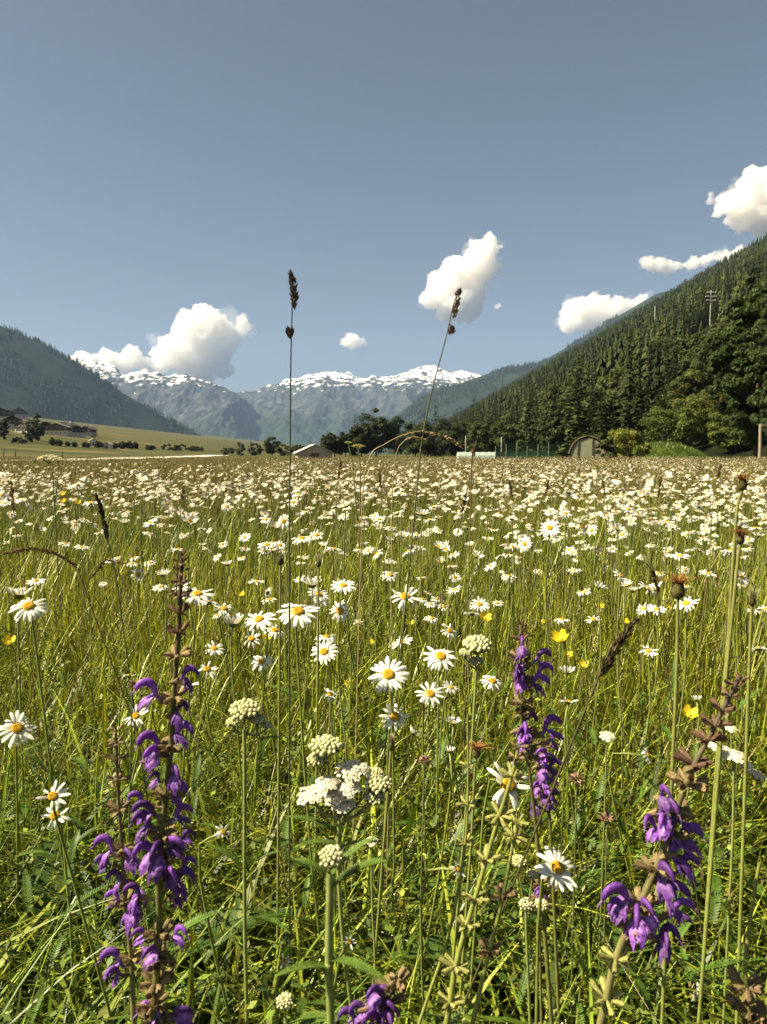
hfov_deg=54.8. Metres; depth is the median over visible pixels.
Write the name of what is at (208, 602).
daisy
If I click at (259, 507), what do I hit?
daisy
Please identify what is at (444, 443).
leafy tree
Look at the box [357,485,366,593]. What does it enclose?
daisy
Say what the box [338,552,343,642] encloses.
daisy
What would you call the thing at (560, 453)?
leafy bush
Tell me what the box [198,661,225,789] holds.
daisy
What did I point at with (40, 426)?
leafy tree
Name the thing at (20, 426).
chalet
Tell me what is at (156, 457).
road
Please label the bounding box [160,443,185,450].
shrub
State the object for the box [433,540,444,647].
daisy
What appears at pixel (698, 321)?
spruce tree
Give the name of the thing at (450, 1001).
flower stalk
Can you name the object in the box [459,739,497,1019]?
hawkbit
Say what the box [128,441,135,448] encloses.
shrub
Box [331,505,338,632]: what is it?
daisy
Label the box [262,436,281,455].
shrub
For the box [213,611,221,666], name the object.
daisy
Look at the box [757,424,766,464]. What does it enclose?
wooden frame
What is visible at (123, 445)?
shrub
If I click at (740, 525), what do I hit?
daisy
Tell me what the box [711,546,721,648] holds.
daisy
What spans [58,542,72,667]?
daisy
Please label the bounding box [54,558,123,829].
cocksfoot grass
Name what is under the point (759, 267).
spruce tree
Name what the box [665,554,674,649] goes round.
daisy
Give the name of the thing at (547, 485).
cocksfoot grass
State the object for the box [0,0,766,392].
sky
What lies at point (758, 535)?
daisy
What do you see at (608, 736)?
yarrow
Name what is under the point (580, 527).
daisy
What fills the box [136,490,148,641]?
daisy
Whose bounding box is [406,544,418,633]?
daisy
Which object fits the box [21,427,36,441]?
leafy tree
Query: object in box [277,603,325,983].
daisy
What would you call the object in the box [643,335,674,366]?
leafy tree
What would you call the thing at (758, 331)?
leafy tree
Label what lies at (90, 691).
grass
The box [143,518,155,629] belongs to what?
daisy
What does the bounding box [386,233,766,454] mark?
forest
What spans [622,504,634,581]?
daisy
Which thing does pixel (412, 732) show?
daisy
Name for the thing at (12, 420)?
chalet
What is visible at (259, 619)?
daisy
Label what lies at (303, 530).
daisy
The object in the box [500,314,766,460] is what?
hill
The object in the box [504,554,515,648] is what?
daisy
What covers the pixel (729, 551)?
daisy
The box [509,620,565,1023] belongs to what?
meadow sage
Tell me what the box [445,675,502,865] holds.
daisy
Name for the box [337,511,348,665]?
daisy
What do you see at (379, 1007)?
meadow sage
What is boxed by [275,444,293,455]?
shrub
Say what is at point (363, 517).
daisy
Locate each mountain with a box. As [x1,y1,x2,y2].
[0,326,195,434]
[69,355,259,440]
[236,365,481,448]
[368,291,666,453]
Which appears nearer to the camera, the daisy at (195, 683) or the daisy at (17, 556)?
the daisy at (195, 683)
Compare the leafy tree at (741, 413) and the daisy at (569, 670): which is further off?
the leafy tree at (741, 413)
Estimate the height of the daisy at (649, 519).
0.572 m
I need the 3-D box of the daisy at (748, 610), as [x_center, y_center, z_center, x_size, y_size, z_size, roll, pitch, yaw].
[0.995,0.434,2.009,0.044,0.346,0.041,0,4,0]
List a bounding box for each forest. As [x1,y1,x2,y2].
[0,313,620,451]
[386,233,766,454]
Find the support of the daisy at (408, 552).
on the ground at (116, 435)
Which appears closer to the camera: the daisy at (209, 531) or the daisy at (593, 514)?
the daisy at (209, 531)
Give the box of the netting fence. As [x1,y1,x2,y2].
[495,444,556,458]
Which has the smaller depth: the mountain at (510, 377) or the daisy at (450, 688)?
the daisy at (450, 688)
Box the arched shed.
[568,435,606,460]
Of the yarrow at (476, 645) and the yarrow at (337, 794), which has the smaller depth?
the yarrow at (337, 794)
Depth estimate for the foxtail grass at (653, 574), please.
0.77 m
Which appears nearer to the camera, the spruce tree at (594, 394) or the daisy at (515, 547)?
the daisy at (515, 547)
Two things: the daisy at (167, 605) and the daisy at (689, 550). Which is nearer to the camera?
the daisy at (167, 605)
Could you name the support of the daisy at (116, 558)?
on the ground at (116, 435)
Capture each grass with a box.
[0,459,766,1023]
[0,547,229,983]
[10,480,48,822]
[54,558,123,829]
[93,492,163,922]
[166,487,184,765]
[285,269,298,1021]
[316,462,341,879]
[349,429,462,949]
[372,287,461,941]
[378,468,392,807]
[386,435,426,912]
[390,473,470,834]
[454,616,640,1023]
[458,440,477,929]
[507,480,549,857]
[508,480,541,833]
[601,481,631,840]
[627,477,661,819]
[640,561,712,1013]
[686,463,722,794]
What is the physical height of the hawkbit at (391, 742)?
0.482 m
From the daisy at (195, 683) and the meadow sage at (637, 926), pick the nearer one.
the meadow sage at (637, 926)
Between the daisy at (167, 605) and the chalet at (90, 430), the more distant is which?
the chalet at (90, 430)
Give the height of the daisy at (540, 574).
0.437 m
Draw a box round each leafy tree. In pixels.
[0,418,8,439]
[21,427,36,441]
[25,413,45,440]
[339,431,357,456]
[346,425,378,456]
[357,408,402,456]
[378,419,414,452]
[399,424,425,455]
[405,420,444,455]
[427,417,454,455]
[435,423,470,456]
[457,419,485,451]
[464,421,498,451]
[489,419,524,451]
[494,412,519,428]
[536,412,566,449]
[539,384,577,431]
[568,383,594,427]
[573,420,596,435]
[580,374,638,427]
[595,390,634,430]
[601,367,644,400]
[624,335,650,355]
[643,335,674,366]
[655,369,721,420]
[655,387,681,436]
[660,335,690,370]
[660,347,695,392]
[683,333,706,356]
[686,308,703,328]
[688,341,753,415]
[695,289,713,314]
[699,330,723,345]
[705,275,766,460]
[707,315,730,333]
[717,324,746,346]
[719,342,761,398]
[741,280,766,423]
[743,326,765,348]
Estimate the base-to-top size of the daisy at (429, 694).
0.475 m
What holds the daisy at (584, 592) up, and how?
on the ground at (116, 435)
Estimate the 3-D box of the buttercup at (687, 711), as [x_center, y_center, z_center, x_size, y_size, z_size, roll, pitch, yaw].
[0.378,0.470,0.993,0.021,0.454,0.096,-2,5,-19]
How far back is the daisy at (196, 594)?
1.10 m
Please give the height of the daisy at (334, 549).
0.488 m
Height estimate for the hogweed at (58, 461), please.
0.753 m
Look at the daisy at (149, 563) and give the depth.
2.65 m
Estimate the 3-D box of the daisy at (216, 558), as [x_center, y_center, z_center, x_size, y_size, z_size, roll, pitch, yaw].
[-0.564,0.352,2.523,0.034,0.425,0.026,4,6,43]
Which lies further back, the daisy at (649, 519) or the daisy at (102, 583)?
the daisy at (649, 519)
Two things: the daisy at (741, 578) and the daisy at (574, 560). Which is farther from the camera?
the daisy at (574, 560)
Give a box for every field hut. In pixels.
[89,438,96,445]
[103,442,113,448]
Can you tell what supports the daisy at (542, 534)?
on the ground at (116, 435)
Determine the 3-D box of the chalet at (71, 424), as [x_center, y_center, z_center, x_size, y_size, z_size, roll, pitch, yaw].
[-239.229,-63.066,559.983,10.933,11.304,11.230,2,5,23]
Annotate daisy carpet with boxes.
[0,455,766,621]
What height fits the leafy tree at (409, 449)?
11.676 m
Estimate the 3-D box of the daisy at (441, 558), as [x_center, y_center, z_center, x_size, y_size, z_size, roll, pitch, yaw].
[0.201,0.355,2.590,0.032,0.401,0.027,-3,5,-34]
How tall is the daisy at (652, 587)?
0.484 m
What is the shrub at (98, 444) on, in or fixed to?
on the ground at (116, 435)
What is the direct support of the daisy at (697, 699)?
on the ground at (116, 435)
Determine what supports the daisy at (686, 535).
on the ground at (116, 435)
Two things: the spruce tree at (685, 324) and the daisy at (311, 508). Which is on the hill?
the spruce tree at (685, 324)
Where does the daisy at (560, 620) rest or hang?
on the ground at (116, 435)
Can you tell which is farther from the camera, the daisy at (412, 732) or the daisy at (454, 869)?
the daisy at (412, 732)
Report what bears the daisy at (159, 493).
on the ground at (116, 435)
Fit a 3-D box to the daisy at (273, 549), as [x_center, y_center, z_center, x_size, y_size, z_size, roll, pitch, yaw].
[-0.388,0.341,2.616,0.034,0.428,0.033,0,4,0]
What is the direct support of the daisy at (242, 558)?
on the ground at (116, 435)
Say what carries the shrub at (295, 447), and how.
on the ground at (116, 435)
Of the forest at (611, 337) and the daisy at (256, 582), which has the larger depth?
the forest at (611, 337)
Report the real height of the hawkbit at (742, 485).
0.758 m
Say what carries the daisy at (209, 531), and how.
on the ground at (116, 435)
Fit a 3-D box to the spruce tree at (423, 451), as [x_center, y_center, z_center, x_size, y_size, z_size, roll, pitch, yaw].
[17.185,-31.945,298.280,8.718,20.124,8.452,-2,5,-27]
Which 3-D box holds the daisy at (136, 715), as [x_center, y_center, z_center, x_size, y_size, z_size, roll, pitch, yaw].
[-0.342,0.468,0.924,0.112,0.467,0.046,0,4,0]
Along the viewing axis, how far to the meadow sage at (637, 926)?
0.48 m
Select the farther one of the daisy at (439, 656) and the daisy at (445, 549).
the daisy at (445, 549)
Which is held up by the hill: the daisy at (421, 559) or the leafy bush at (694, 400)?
the leafy bush at (694, 400)
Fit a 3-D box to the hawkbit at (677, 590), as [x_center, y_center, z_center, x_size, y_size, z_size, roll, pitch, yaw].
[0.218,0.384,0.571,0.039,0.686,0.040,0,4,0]
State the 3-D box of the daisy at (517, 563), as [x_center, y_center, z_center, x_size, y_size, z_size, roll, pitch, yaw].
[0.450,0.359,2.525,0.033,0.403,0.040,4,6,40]
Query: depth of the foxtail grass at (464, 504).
1.12 m
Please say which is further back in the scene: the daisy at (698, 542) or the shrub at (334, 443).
the shrub at (334, 443)
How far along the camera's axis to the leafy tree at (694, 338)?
161.11 m
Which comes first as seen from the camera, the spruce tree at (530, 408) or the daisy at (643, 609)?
the daisy at (643, 609)
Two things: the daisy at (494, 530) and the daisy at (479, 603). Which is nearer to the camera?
the daisy at (479, 603)
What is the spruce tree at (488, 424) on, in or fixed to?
on the ground at (116, 435)
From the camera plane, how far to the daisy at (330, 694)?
1.15 m
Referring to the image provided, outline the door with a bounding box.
[311,453,318,457]
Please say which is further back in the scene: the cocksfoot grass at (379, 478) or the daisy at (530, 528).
the daisy at (530, 528)
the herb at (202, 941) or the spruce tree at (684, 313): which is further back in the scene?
the spruce tree at (684, 313)
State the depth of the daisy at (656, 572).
2.17 m
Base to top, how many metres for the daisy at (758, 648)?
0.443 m
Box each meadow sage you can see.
[90,724,147,1023]
[119,548,201,1023]
[335,966,410,1023]
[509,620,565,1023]
[530,725,564,1023]
[588,672,750,1023]
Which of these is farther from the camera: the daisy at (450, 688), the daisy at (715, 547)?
the daisy at (715, 547)
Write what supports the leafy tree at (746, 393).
on the hill
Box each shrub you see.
[11,437,27,443]
[48,437,54,445]
[54,439,62,445]
[81,442,90,447]
[94,441,102,447]
[117,441,128,448]
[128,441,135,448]
[145,445,155,449]
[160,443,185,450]
[185,446,203,450]
[220,448,233,454]
[234,442,245,454]
[247,443,263,455]
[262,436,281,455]
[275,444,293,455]
[291,444,306,451]
[320,432,347,456]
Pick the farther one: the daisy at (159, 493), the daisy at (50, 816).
the daisy at (159, 493)
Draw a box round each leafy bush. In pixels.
[514,424,540,449]
[554,449,569,459]
[594,437,618,460]
[607,428,652,460]
[638,398,698,447]
[671,389,728,443]
[706,412,764,452]
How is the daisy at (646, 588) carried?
on the ground at (116, 435)
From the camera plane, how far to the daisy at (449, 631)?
1.24 m
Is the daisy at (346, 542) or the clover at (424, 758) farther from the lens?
the daisy at (346, 542)
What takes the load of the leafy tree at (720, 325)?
on the hill
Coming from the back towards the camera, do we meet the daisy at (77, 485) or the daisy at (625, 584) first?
the daisy at (77, 485)
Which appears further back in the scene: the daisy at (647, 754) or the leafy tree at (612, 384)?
the leafy tree at (612, 384)
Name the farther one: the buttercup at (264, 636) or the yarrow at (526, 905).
the buttercup at (264, 636)
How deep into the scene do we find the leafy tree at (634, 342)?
254.92 m
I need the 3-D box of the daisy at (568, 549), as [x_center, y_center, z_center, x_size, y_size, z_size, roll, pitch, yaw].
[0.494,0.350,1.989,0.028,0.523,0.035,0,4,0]
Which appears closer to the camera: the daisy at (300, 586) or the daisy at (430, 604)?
the daisy at (430, 604)
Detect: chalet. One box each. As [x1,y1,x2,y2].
[0,407,16,418]
[3,415,22,429]
[12,407,27,419]
[14,421,34,432]
[45,423,72,436]
[61,421,76,426]
[72,425,85,437]
[82,425,96,436]
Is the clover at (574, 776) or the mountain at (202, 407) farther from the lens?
the mountain at (202, 407)
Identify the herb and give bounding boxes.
[0,831,296,1023]
[392,838,766,1023]
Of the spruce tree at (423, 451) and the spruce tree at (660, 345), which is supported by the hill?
the spruce tree at (660, 345)
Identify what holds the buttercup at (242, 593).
on the ground at (116, 435)
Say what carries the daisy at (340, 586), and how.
on the ground at (116, 435)
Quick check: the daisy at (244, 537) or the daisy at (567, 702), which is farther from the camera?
the daisy at (244, 537)
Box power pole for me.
[705,291,716,325]
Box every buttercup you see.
[1,634,16,710]
[56,498,69,656]
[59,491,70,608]
[74,499,88,634]
[237,590,263,655]
[256,633,269,695]
[406,619,414,657]
[469,611,491,756]
[544,650,572,718]
[551,629,567,958]
[572,659,588,766]
[581,602,604,686]
[651,704,698,892]
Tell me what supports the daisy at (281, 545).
on the ground at (116, 435)
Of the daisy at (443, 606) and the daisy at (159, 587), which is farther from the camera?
the daisy at (159, 587)
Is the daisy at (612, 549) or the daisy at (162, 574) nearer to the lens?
the daisy at (162, 574)
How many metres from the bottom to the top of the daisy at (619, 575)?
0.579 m
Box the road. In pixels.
[40,455,227,460]
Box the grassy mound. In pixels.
[615,441,708,461]
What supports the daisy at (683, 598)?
on the ground at (116, 435)
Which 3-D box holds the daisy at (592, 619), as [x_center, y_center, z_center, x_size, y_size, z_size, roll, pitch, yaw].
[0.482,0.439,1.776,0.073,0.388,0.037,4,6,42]
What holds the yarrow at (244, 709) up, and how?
on the ground at (116, 435)
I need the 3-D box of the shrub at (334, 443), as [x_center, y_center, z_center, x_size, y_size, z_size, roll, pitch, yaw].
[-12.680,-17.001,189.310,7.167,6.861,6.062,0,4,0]
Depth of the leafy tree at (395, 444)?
232.58 m
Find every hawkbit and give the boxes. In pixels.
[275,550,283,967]
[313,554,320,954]
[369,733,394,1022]
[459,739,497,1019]
[654,570,714,1023]
[697,527,753,1023]
[700,470,760,975]
[735,586,760,1023]
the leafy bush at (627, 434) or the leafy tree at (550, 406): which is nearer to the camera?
the leafy bush at (627, 434)
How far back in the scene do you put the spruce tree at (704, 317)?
339.59 m
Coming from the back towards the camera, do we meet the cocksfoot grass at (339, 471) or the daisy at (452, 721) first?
the cocksfoot grass at (339, 471)
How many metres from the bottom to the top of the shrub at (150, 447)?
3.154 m
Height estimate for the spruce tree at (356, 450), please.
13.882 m
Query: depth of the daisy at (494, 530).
2.65 m
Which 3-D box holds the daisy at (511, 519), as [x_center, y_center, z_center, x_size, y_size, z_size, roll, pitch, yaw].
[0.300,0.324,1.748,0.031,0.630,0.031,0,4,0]
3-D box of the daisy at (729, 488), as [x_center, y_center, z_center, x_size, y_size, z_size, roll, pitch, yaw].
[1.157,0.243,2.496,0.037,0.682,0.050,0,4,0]
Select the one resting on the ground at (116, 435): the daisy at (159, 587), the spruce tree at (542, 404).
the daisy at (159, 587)
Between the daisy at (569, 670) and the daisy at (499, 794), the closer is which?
the daisy at (499, 794)
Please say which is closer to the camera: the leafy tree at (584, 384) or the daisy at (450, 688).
the daisy at (450, 688)
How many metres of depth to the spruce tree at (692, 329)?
339.51 m
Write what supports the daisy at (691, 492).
on the ground at (116, 435)
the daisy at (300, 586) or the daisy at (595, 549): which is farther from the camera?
the daisy at (595, 549)
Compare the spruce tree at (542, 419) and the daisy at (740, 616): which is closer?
the daisy at (740, 616)
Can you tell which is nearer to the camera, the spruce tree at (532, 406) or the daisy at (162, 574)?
the daisy at (162, 574)
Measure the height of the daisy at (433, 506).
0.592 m
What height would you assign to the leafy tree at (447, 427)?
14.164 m
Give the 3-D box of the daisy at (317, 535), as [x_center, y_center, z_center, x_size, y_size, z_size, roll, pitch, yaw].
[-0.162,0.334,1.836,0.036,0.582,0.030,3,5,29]
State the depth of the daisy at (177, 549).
1.74 m
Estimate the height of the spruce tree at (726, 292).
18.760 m
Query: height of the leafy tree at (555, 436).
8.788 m
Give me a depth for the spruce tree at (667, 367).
133.44 m
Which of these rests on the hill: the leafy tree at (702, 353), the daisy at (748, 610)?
the leafy tree at (702, 353)
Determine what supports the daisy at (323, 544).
on the ground at (116, 435)
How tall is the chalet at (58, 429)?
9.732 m
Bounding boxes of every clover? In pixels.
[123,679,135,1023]
[417,755,430,1014]
[531,878,548,1023]
[568,771,583,1022]
[598,809,615,991]
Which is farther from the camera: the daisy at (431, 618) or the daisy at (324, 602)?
the daisy at (324, 602)
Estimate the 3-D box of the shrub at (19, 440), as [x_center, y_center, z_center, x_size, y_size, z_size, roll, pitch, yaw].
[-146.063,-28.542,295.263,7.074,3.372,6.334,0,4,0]
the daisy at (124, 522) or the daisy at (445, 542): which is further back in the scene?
the daisy at (445, 542)
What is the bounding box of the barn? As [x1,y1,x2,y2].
[293,444,334,457]
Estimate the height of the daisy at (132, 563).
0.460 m
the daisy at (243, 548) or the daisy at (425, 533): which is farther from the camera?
the daisy at (425, 533)
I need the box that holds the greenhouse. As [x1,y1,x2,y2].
[456,452,494,457]
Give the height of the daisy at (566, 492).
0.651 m
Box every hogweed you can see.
[37,455,61,629]
[40,458,62,621]
[345,441,366,639]
[352,444,363,607]
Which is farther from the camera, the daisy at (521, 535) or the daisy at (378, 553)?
the daisy at (521, 535)
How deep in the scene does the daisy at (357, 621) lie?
1.69 m
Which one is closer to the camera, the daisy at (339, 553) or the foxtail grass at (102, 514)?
the foxtail grass at (102, 514)
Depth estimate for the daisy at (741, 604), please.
2.15 m
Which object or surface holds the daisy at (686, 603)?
on the ground at (116, 435)
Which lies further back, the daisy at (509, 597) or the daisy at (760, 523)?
the daisy at (760, 523)
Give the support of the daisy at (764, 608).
on the ground at (116, 435)
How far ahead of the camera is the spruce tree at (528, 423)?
168.55 m
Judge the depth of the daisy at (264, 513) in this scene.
2.66 m
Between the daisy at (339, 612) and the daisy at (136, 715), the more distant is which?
the daisy at (339, 612)
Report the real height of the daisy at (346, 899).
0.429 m
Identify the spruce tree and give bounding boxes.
[348,414,360,455]
[414,408,430,455]
[422,405,448,455]
[446,412,459,455]
[458,398,489,451]
[484,410,496,451]
[489,401,496,427]
[492,401,500,420]
[503,405,519,451]
[509,385,545,451]
[514,383,520,410]
[521,387,535,451]
[524,382,538,425]
[534,398,547,449]
[535,377,546,426]
[546,367,555,418]
[554,353,600,454]
[555,364,562,395]
[558,376,573,446]
[576,398,616,446]
[583,373,606,422]
[587,347,595,387]
[592,388,613,445]
[610,339,647,447]
[615,374,642,407]
[621,330,638,374]
[632,339,666,445]
[644,322,670,393]
[648,329,681,423]
[669,348,678,389]
[671,303,679,329]
[681,293,690,331]
[683,304,690,341]
[687,301,698,334]
[694,296,702,330]
[702,306,707,327]
[704,307,710,325]
[709,290,719,322]
[712,300,718,321]
[715,277,729,322]
[720,276,730,318]
[726,279,732,299]
[741,257,756,299]
[745,249,765,329]
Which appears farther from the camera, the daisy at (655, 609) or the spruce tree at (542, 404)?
the spruce tree at (542, 404)
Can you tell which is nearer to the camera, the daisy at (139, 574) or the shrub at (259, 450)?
the daisy at (139, 574)
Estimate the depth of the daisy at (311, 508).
2.41 m
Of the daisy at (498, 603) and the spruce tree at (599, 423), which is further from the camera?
the spruce tree at (599, 423)
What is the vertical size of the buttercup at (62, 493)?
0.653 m
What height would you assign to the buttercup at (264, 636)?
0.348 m
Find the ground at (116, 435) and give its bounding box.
[0,417,766,1023]
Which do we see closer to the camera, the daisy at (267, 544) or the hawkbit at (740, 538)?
the hawkbit at (740, 538)
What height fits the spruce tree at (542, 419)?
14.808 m
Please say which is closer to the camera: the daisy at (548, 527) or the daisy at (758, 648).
the daisy at (758, 648)
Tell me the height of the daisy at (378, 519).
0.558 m
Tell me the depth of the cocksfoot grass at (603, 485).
1.17 m
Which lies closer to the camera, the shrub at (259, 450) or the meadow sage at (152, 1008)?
the meadow sage at (152, 1008)
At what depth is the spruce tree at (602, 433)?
127.47 m
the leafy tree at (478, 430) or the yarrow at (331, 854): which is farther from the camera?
the leafy tree at (478, 430)
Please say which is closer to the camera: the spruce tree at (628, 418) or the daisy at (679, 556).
the daisy at (679, 556)
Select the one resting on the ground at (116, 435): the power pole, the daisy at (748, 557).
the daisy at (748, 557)
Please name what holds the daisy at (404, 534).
on the ground at (116, 435)
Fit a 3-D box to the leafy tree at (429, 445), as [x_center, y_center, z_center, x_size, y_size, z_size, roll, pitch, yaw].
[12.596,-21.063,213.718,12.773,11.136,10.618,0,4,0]
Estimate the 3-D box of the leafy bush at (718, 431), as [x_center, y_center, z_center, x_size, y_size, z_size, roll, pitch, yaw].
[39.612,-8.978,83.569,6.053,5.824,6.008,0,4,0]
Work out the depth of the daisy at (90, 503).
1.93 m
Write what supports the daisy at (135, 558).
on the ground at (116, 435)
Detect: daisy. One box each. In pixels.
[0,710,36,923]
[7,586,32,861]
[9,597,72,919]
[13,534,21,581]
[26,578,45,686]
[36,780,113,1023]
[40,802,74,1022]
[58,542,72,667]
[71,483,84,615]
[74,544,90,688]
[79,517,91,625]
[83,501,96,690]
[84,704,148,998]
[94,532,103,647]
[99,582,119,678]
[105,559,115,644]
[113,555,123,654]
[117,672,135,851]
[119,518,129,631]
[124,502,133,613]
[126,562,138,672]
[130,557,138,622]
[130,569,144,650]
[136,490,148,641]
[142,531,153,647]
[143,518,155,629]
[144,560,160,615]
[152,584,168,688]
[155,490,164,623]
[155,569,170,691]
[158,568,170,675]
[161,570,169,715]
[171,548,186,695]
[172,582,203,717]
[179,532,183,551]
[180,587,214,881]
[181,512,198,689]
[181,682,198,813]
[183,532,190,583]
[188,512,197,607]
[193,640,224,755]
[197,527,206,637]
[198,600,219,773]
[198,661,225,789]
[198,824,232,1023]
[203,547,211,622]
[207,528,212,611]
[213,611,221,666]
[214,553,221,607]
[214,603,235,697]
[218,541,228,599]
[221,502,233,639]
[221,560,232,653]
[221,613,243,876]
[237,556,245,628]
[239,533,250,669]
[239,547,250,607]
[243,611,275,852]
[244,629,271,751]
[249,579,263,695]
[251,655,284,828]
[257,506,262,604]
[258,541,276,715]
[258,548,269,617]
[258,625,285,756]
[260,515,272,709]
[261,510,268,584]
[261,598,276,692]
[265,587,273,708]
[268,548,276,604]
[270,521,279,609]
[271,541,277,647]
[275,540,286,654]
[275,953,292,1023]
[277,514,290,713]
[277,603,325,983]
[279,550,286,627]
[287,498,297,602]
[292,493,303,674]
[292,536,313,775]
[294,517,300,587]
[294,575,303,693]
[296,512,302,591]
[296,561,304,671]
[297,575,321,806]
[298,556,307,651]
[302,528,306,604]
[306,506,315,600]
[308,587,329,773]
[309,530,323,695]
[310,640,338,774]
[314,598,329,698]
[315,634,335,821]
[318,542,327,636]
[323,687,337,837]
[327,547,341,653]
[329,599,350,838]
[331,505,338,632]
[331,579,367,757]
[334,764,365,993]
[334,935,355,993]
[335,505,340,599]
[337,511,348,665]
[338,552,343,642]
[339,501,352,723]
[342,508,349,581]
[354,619,363,719]
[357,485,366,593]
[357,542,368,633]
[359,516,368,673]
[362,546,372,683]
[368,656,409,952]
[373,516,385,625]
[373,548,382,660]
[373,584,420,859]
[377,702,409,953]
[381,571,397,662]
[382,559,390,649]
[385,725,418,904]
[386,527,396,630]
[388,509,404,692]
[391,635,412,768]
[393,492,407,656]
[399,531,408,623]
[402,548,415,718]
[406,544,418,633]
[409,746,454,1009]
[410,532,423,655]
[415,508,429,678]
[415,598,427,714]
[415,681,444,935]
[417,546,425,581]
[419,860,465,1019]
[422,531,430,589]
[422,646,456,916]
[423,519,435,625]
[423,590,431,635]
[423,616,436,787]
[424,601,465,750]
[428,505,437,608]
[431,596,441,649]
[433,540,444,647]
[433,680,457,843]
[435,529,442,583]
[436,557,443,618]
[437,604,447,722]
[440,544,450,623]
[441,541,448,608]
[441,623,456,818]
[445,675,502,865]
[446,586,461,704]
[446,716,479,906]
[447,565,456,640]
[448,551,458,661]
[449,572,461,612]
[453,528,462,596]
[459,596,489,759]
[463,525,470,587]
[464,611,480,732]
[467,761,529,1019]
[472,550,484,674]
[484,483,493,601]
[484,562,496,725]
[491,529,497,612]
[491,600,503,658]
[496,554,504,647]
[502,574,514,651]
[504,531,516,633]
[504,546,520,675]
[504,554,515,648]
[504,574,516,684]
[505,517,517,711]
[510,542,519,670]
[511,559,520,603]
[517,534,527,639]
[518,535,532,660]
[527,526,533,630]
[533,569,541,611]
[534,549,541,626]
[534,846,576,1023]
[535,533,546,637]
[538,519,560,752]
[543,536,557,659]
[544,508,555,641]
[554,617,569,724]
[558,665,574,849]
[558,699,587,889]
[559,509,571,688]
[563,489,573,597]
[565,546,572,649]
[566,567,581,635]
[567,549,576,612]
[570,558,577,638]
[575,518,581,623]
[575,540,584,638]
[576,524,584,657]
[576,615,601,718]
[577,588,590,656]
[586,525,597,638]
[588,546,602,647]
[590,512,597,611]
[590,580,605,826]
[600,514,609,598]
[606,545,616,672]
[608,747,649,960]
[610,522,623,682]
[613,526,623,623]
[613,570,628,815]
[615,531,627,600]
[621,517,634,623]
[621,579,631,677]
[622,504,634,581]
[624,587,637,698]
[625,550,632,613]
[626,521,636,616]
[636,603,650,667]
[637,508,646,601]
[637,645,658,808]
[638,581,656,707]
[646,516,653,612]
[646,544,655,673]
[647,604,665,776]
[649,581,662,742]
[652,571,663,663]
[659,520,670,678]
[661,520,674,675]
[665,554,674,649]
[668,524,677,604]
[670,552,690,724]
[674,596,699,768]
[679,566,689,644]
[680,532,691,565]
[681,695,700,826]
[682,584,691,624]
[683,549,694,637]
[687,491,693,632]
[693,503,703,620]
[693,547,705,694]
[695,540,701,597]
[699,569,716,674]
[707,514,714,641]
[707,540,715,570]
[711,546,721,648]
[714,502,722,571]
[720,549,736,668]
[721,483,735,607]
[721,551,736,652]
[724,645,766,787]
[729,517,747,748]
[734,571,749,751]
[737,583,744,689]
[740,555,748,655]
[741,547,751,673]
[743,609,759,653]
[744,535,752,597]
[744,537,754,636]
[749,527,761,585]
[753,531,764,660]
[757,605,766,725]
[758,522,766,597]
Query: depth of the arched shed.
57.85 m
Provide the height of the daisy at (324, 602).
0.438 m
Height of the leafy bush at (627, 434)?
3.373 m
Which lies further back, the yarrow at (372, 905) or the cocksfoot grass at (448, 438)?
the cocksfoot grass at (448, 438)
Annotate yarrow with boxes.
[204,698,281,1023]
[276,836,386,1023]
[276,992,346,1023]
[287,734,391,1023]
[366,836,378,981]
[450,634,491,979]
[512,854,548,1023]
[599,731,615,965]
[708,726,765,1023]
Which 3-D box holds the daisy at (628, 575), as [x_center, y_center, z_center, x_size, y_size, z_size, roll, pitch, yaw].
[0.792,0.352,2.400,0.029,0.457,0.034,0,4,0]
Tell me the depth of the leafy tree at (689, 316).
354.92 m
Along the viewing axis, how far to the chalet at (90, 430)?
522.52 m
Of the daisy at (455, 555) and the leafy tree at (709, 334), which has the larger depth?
the leafy tree at (709, 334)
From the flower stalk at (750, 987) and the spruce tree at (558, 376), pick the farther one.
the spruce tree at (558, 376)
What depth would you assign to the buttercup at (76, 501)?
2.23 m
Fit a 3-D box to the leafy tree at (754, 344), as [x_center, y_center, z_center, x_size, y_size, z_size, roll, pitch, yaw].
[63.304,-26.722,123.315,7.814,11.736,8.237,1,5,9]
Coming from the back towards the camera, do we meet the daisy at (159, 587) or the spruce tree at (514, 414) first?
the spruce tree at (514, 414)
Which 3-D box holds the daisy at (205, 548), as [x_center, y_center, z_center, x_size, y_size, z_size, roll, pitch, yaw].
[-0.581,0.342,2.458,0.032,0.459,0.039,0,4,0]
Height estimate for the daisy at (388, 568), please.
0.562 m
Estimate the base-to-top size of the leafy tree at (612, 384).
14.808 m
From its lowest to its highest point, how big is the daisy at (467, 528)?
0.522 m
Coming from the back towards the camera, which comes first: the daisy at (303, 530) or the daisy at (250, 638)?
the daisy at (303, 530)
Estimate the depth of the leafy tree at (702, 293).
377.53 m
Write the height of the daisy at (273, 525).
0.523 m
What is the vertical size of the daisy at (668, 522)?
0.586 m
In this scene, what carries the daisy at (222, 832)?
on the ground at (116, 435)
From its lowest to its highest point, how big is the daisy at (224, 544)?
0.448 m
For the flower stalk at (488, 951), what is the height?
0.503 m

